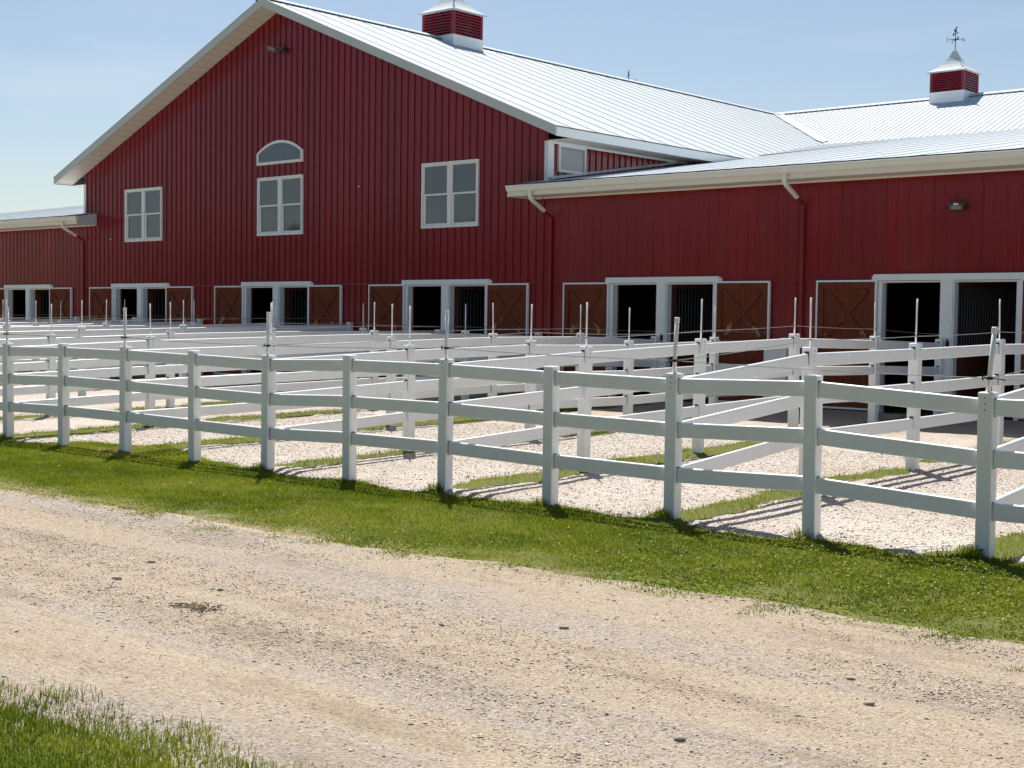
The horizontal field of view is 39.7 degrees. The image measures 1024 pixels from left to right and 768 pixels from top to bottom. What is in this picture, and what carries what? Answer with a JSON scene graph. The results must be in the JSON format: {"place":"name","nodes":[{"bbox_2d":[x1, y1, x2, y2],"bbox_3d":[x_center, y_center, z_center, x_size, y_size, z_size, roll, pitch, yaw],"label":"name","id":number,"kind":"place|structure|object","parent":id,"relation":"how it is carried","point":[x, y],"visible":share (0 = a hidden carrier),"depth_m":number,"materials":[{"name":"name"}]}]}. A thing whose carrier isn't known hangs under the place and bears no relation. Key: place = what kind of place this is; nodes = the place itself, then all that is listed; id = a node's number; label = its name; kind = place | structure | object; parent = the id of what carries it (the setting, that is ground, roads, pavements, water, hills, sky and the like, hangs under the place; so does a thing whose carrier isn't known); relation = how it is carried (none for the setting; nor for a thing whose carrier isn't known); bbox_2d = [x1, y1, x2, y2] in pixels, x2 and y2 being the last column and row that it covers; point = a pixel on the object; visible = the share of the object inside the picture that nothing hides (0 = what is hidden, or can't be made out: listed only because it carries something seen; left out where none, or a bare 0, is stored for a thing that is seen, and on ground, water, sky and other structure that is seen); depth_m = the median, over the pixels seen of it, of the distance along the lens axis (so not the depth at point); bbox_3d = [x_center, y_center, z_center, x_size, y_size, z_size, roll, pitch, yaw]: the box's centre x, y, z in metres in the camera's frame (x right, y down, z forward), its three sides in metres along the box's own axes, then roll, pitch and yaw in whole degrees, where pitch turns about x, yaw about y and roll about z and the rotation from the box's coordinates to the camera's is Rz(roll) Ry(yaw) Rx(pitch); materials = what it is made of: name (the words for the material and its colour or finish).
{"place":"outdoors","nodes":[
{"label":"outdoors","id":0,"kind":"place"},
{"bbox_2d":[0,489,1023,767],"bbox_3d":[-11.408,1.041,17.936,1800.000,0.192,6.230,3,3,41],"label":"gravel road","id":1,"kind":"structure","parent":0,"point":[86,643],"depth_m":7.91,"materials":[{"name":"beige gravel"}]},
{"bbox_2d":[112,576,121,579],"bbox_3d":[-2.871,1.409,10.309,0.091,0.031,0.065,3,3,41],"label":"stone","id":2,"kind":"object","parent":1,"relation":"on","point":[116,577],"visible":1,"depth_m":10.28,"materials":[{"name":"beige stone"}]},
{"bbox_2d":[169,601,222,614],"bbox_3d":[-2.045,1.466,9.288,0.552,0.017,0.296,3,3,41],"label":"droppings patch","id":3,"kind":"object","parent":1,"relation":"on","point":[200,607],"visible":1,"depth_m":9.29,"materials":[{"name":"brown"}]},
{"bbox_2d":[673,735,685,741],"bbox_3d":[0.774,1.637,6.535,0.057,0.036,0.059,1,3,-1],"label":"stone","id":4,"kind":"object","parent":1,"relation":"on","point":[679,738],"visible":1,"depth_m":6.52,"materials":[{"name":"beige stone"}]},
{"bbox_2d":[863,701,874,705],"bbox_3d":[1.810,1.618,7.181,0.056,0.025,0.062,0,3,-21],"label":"stone","id":5,"kind":"object","parent":1,"relation":"on","point":[869,703],"visible":1,"depth_m":7.17,"materials":[{"name":"beige stone"}]},
{"bbox_2d":[0,375,1023,767],"bbox_3d":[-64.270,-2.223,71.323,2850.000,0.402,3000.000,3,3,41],"label":"ground","id":6,"kind":"structure","parent":0,"point":[764,591],"depth_m":12.77,"materials":[{"name":"green plant"}]},
{"bbox_2d":[0,313,79,337],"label":"divider fence","id":7,"kind":"object","parent":6,"relation":"on","point":[75,319],"visible":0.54,"depth_m":42.88,"materials":[{"name":"white plastic"}]},
{"bbox_2d":[0,303,137,338],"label":"divider fence","id":8,"kind":"object","parent":6,"relation":"on","point":[60,322],"visible":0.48,"depth_m":39.96,"materials":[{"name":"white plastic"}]},
{"bbox_2d":[0,299,202,374],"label":"divider fence","id":9,"kind":"object","parent":6,"relation":"on","point":[199,321],"visible":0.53,"depth_m":37.15,"materials":[{"name":"white plastic"}]},
{"bbox_2d":[0,299,273,378],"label":"divider fence","id":10,"kind":"object","parent":6,"relation":"on","point":[104,325],"visible":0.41,"depth_m":33.98,"materials":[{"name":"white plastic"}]},
{"bbox_2d":[0,674,343,767],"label":"lawn grass","id":11,"kind":"structure","parent":6,"relation":"on","point":[82,733],"depth_m":6.42,"materials":[{"name":"green plant"}]},
{"bbox_2d":[0,299,352,396],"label":"divider fence","id":12,"kind":"object","parent":6,"relation":"on","point":[79,333],"visible":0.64,"depth_m":31.50,"materials":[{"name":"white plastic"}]},
{"bbox_2d":[0,302,441,415],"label":"divider fence","id":13,"kind":"object","parent":6,"relation":"on","point":[48,365],"visible":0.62,"depth_m":26.98,"materials":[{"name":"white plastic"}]},
{"bbox_2d":[251,461,265,468],"bbox_3d":[-3.191,1.021,17.902,0.263,0.124,0.153,3,3,41],"label":"grass tuft","id":14,"kind":"object","parent":6,"relation":"on","point":[260,465],"visible":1,"depth_m":17.89,"materials":[{"name":"green plant"}]},
{"bbox_2d":[14,302,541,425],"bbox_3d":[-3.583,-0.266,26.824,0.180,2.630,12.833,3,3,41],"label":"divider fence","id":15,"kind":"object","parent":6,"relation":"on","point":[149,370],"visible":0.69,"depth_m":24.97,"materials":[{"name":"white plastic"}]},
{"bbox_2d":[130,303,658,426],"bbox_3d":[-1.238,-0.133,24.779,0.206,2.631,12.833,3,3,41],"label":"divider fence","id":16,"kind":"object","parent":6,"relation":"on","point":[490,390],"visible":0.62,"depth_m":23.09,"materials":[{"name":"white plastic"}]},
{"bbox_2d":[425,481,443,491],"bbox_3d":[-0.852,1.131,15.869,0.260,0.152,0.208,3,3,41],"label":"grass tuft","id":17,"kind":"object","parent":6,"relation":"on","point":[437,488],"visible":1,"depth_m":15.84,"materials":[{"name":"green plant"}]},
{"bbox_2d":[0,0,1023,420],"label":"barn","id":18,"kind":"structure","parent":6,"relation":"on","point":[250,164],"depth_m":34.45,"materials":[{"name":"red paint"}]},
{"bbox_2d":[0,288,6,317],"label":"stall door","id":19,"kind":"structure","parent":18,"relation":"in","point":[3,292],"depth_m":46.79,"materials":[{"name":"brown wood"}]},
{"bbox_2d":[49,288,72,319],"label":"stall door","id":20,"kind":"structure","parent":18,"relation":"in","point":[64,296],"depth_m":44.47,"materials":[{"name":"brown wood"}]},
{"bbox_2d":[89,287,113,321],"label":"stall door","id":21,"kind":"structure","parent":18,"relation":"in","point":[98,296],"depth_m":43.03,"materials":[{"name":"brown wood"}]},
{"bbox_2d":[125,187,162,241],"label":"window","id":22,"kind":"structure","parent":18,"relation":"in","point":[143,206],"depth_m":41.54,"materials":[{"name":"grey glass"}]},
{"bbox_2d":[166,286,193,321],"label":"stall door","id":23,"kind":"structure","parent":18,"relation":"in","point":[175,295],"depth_m":40.40,"materials":[{"name":"brown wood"}]},
{"bbox_2d":[214,286,244,374],"bbox_3d":[-7.776,-1.476,38.996,1.250,2.425,0.066,3,3,41],"label":"stall door","id":24,"kind":"structure","parent":18,"relation":"in","point":[228,300],"depth_m":38.94,"materials":[{"name":"brown wood"}]},
{"bbox_2d":[257,174,303,235],"bbox_3d":[-6.127,-4.711,37.514,1.843,1.548,0.097,3,3,41],"label":"window","id":25,"kind":"structure","parent":18,"relation":"in","point":[280,199],"depth_m":37.48,"materials":[{"name":"grey glass"}]},
{"bbox_2d":[257,140,303,165],"bbox_3d":[-6.127,-6.125,37.455,1.865,0.617,0.055,3,3,41],"label":"window","id":26,"kind":"structure","parent":18,"relation":"in","point":[279,151],"depth_m":37.42,"materials":[{"name":"grey glass"}]},
{"bbox_2d":[308,285,342,379],"bbox_3d":[-4.802,-1.321,36.401,1.250,2.425,0.066,3,3,41],"label":"stall door","id":27,"kind":"structure","parent":18,"relation":"in","point":[324,301],"depth_m":36.33,"materials":[{"name":"brown wood"}]},
{"bbox_2d":[368,284,405,377],"bbox_3d":[-3.098,-1.231,34.900,1.250,2.425,0.089,3,3,41],"label":"stall door","id":28,"kind":"structure","parent":18,"relation":"in","point":[383,296],"depth_m":34.86,"materials":[{"name":"brown wood"}]},
{"bbox_2d":[421,159,479,228],"bbox_3d":[-1.460,-4.467,33.442,1.843,1.548,0.097,3,3,41],"label":"window","id":29,"kind":"structure","parent":18,"relation":"in","point":[449,189],"depth_m":33.41,"materials":[{"name":"grey glass"}]},
{"bbox_2d":[485,283,528,384],"bbox_3d":[-0.124,-1.075,32.306,1.250,2.425,0.089,3,3,41],"label":"stall door","id":30,"kind":"structure","parent":18,"relation":"in","point":[510,300],"depth_m":32.24,"materials":[{"name":"brown wood"}]},
{"bbox_2d":[557,144,586,173],"bbox_3d":[1.357,-5.062,32.062,0.065,0.614,0.973,3,3,41],"label":"window","id":31,"kind":"structure","parent":18,"relation":"in","point":[570,159],"depth_m":32.04,"materials":[{"name":"grey glass"}]},
{"bbox_2d":[562,282,609,395],"bbox_3d":[1.586,-0.986,30.813,1.250,2.425,0.089,3,3,41],"label":"stall door","id":32,"kind":"structure","parent":18,"relation":"in","point":[597,295],"depth_m":30.75,"materials":[{"name":"brown wood"}]},
{"bbox_2d":[715,281,770,401],"bbox_3d":[4.561,-0.830,28.219,1.250,2.425,0.089,3,3,41],"label":"stall door","id":33,"kind":"structure","parent":18,"relation":"in","point":[746,305],"depth_m":28.19,"materials":[{"name":"brown wood"}]},
{"bbox_2d":[815,280,877,409],"bbox_3d":[6.271,-0.740,26.726,1.250,2.425,0.089,3,3,41],"label":"stall door","id":34,"kind":"structure","parent":18,"relation":"in","point":[840,304],"depth_m":26.70,"materials":[{"name":"brown wood"}]},
{"bbox_2d":[1017,278,1023,418],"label":"stall door","id":35,"kind":"structure","parent":18,"relation":"in","point":[1021,335],"depth_m":24.49,"materials":[{"name":"brown wood"}]},
{"bbox_2d":[0,308,1023,558],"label":"paddock fence","id":36,"kind":"object","parent":6,"relation":"on","point":[986,460],"visible":1,"depth_m":14.77,"materials":[{"name":"white plastic"}]},
{"bbox_2d":[0,368,1023,563],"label":"paddock gravel","id":37,"kind":"structure","parent":6,"relation":"on","point":[963,434],"depth_m":17.77,"materials":[{"name":"beige gravel"}]},
{"bbox_2d":[787,527,813,538],"bbox_3d":[2.605,1.340,12.841,0.260,0.131,0.175,3,3,41],"label":"grass tuft","id":38,"kind":"object","parent":37,"relation":"on","point":[798,533],"visible":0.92,"depth_m":12.82,"materials":[{"name":"green plant"}]},
{"bbox_2d":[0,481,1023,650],"bbox_3d":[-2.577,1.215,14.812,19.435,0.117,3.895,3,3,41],"label":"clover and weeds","id":39,"kind":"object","parent":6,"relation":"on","point":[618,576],"visible":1,"depth_m":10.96,"materials":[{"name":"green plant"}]},
{"bbox_2d":[0,374,1023,567],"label":"divider turf","id":40,"kind":"structure","parent":6,"relation":"on","point":[221,440],"depth_m":19.05,"materials":[{"name":"green plant"}]},
{"bbox_2d":[273,304,788,451],"bbox_3d":[0.949,-0.004,22.871,0.543,2.611,12.833,3,3,41],"label":"divider fence","id":41,"kind":"object","parent":6,"relation":"on","point":[408,386],"visible":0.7,"depth_m":20.96,"materials":[{"name":"white plastic"}]},
{"bbox_2d":[58,465,1004,620],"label":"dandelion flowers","id":42,"kind":"object","parent":6,"relation":"on","point":[1003,619],"visible":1,"depth_m":13.73,"materials":[{"name":"yellow plant"}]},
{"bbox_2d":[531,496,548,505],"bbox_3d":[0.293,1.219,14.866,0.171,0.127,0.269,-1,3,-38],"label":"grass tuft","id":43,"kind":"object","parent":6,"relation":"on","point":[537,501],"visible":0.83,"depth_m":14.83,"materials":[{"name":"green plant"}]},
{"bbox_2d":[648,506,676,519],"bbox_3d":[1.452,1.244,13.828,0.179,0.148,0.318,-1,3,-39],"label":"grass tuft","id":44,"kind":"object","parent":6,"relation":"on","point":[660,513],"visible":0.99,"depth_m":13.83,"materials":[{"name":"green plant"}]},
{"bbox_2d":[451,297,944,457],"bbox_3d":[3.441,0.045,20.704,0.179,2.666,12.847,3,3,41],"label":"divider fence","id":45,"kind":"object","parent":6,"relation":"on","point":[701,347],"visible":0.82,"depth_m":19.31,"materials":[{"name":"white plastic"}]},
{"bbox_2d":[403,518,1009,616],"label":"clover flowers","id":46,"kind":"object","parent":6,"relation":"on","point":[818,586],"visible":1,"depth_m":10.77,"materials":[{"name":"white plant"}]},
{"bbox_2d":[680,297,1023,475],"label":"divider fence","id":47,"kind":"object","parent":6,"relation":"on","point":[915,354],"visible":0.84,"depth_m":16.71,"materials":[{"name":"white plastic"}]},
{"bbox_2d":[957,542,989,560],"bbox_3d":[3.812,1.381,11.773,0.275,0.148,0.188,3,3,41],"label":"grass tuft","id":48,"kind":"object","parent":6,"relation":"on","point":[969,551],"visible":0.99,"depth_m":11.76,"materials":[{"name":"green plant"}]},
{"bbox_2d":[993,370,1023,504],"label":"divider fence","id":49,"kind":"object","parent":6,"relation":"on","point":[1015,497],"visible":0.54,"depth_m":12.17,"materials":[{"name":"white plastic"}]},
{"bbox_2d":[0,0,1023,213],"label":"sky","id":50,"kind":"structure","parent":0,"point":[70,70],"materials":[{"name":"blue"}]}
]}

